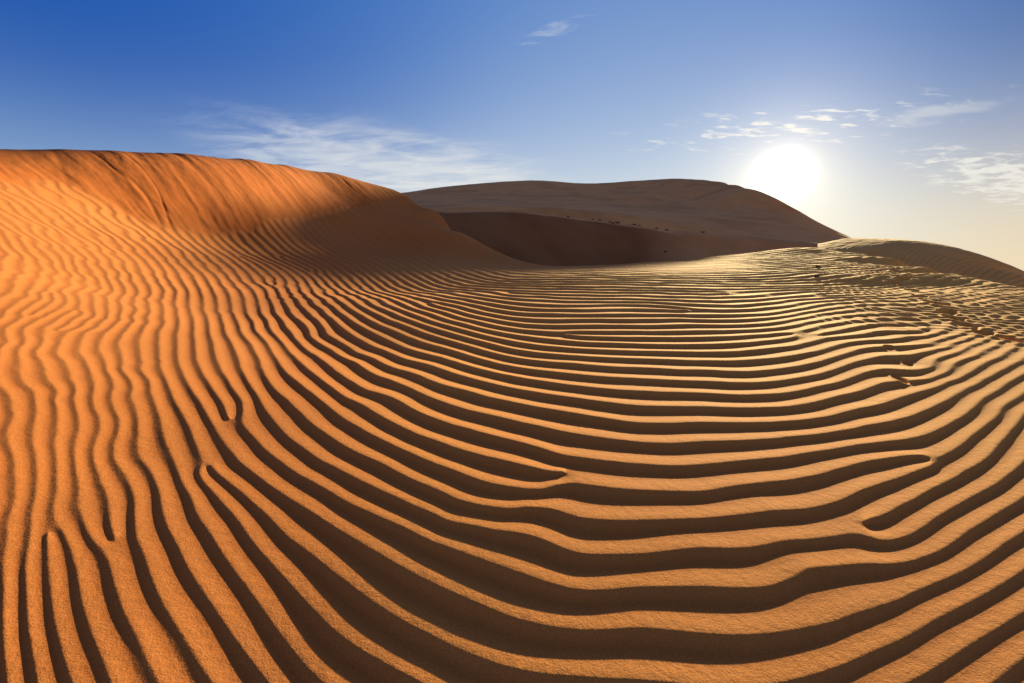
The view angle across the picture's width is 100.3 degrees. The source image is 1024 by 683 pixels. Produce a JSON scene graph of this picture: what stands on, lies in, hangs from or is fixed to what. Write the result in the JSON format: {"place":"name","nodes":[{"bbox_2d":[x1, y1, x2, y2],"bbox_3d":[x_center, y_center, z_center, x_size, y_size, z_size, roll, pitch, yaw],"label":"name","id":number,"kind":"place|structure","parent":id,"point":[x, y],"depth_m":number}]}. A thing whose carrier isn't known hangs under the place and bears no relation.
{"place":"outdoors","nodes":[
{"label":"outdoors","id":0,"kind":"place"},
{"bbox_2d":[0,149,379,235],"bbox_3d":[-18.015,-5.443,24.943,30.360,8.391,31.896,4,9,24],"label":"dune slope","id":1,"kind":"structure","parent":0,"point":[204,195],"depth_m":12.54},
{"bbox_2d":[0,179,1023,682],"bbox_3d":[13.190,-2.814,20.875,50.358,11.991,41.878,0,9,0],"label":"sand ground","id":2,"kind":"structure","parent":0,"point":[390,435],"depth_m":2.18},
{"bbox_2d":[0,0,1023,270],"label":"sky","id":3,"kind":"structure","parent":0,"point":[879,119]},
{"bbox_2d":[402,179,850,242],"bbox_3d":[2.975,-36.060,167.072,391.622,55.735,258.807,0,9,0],"label":"distant dune","id":4,"kind":"structure","parent":0,"point":[708,206],"depth_m":91.08},
{"bbox_2d":[434,210,819,265],"bbox_3d":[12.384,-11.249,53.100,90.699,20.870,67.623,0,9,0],"label":"hollow dune","id":5,"kind":"structure","parent":0,"point":[542,239],"depth_m":38.75},
{"bbox_2d":[817,238,1023,287],"bbox_3d":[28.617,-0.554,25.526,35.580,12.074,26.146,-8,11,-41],"label":"dune","id":6,"kind":"structure","parent":0,"point":[941,258],"depth_m":22.44}
]}

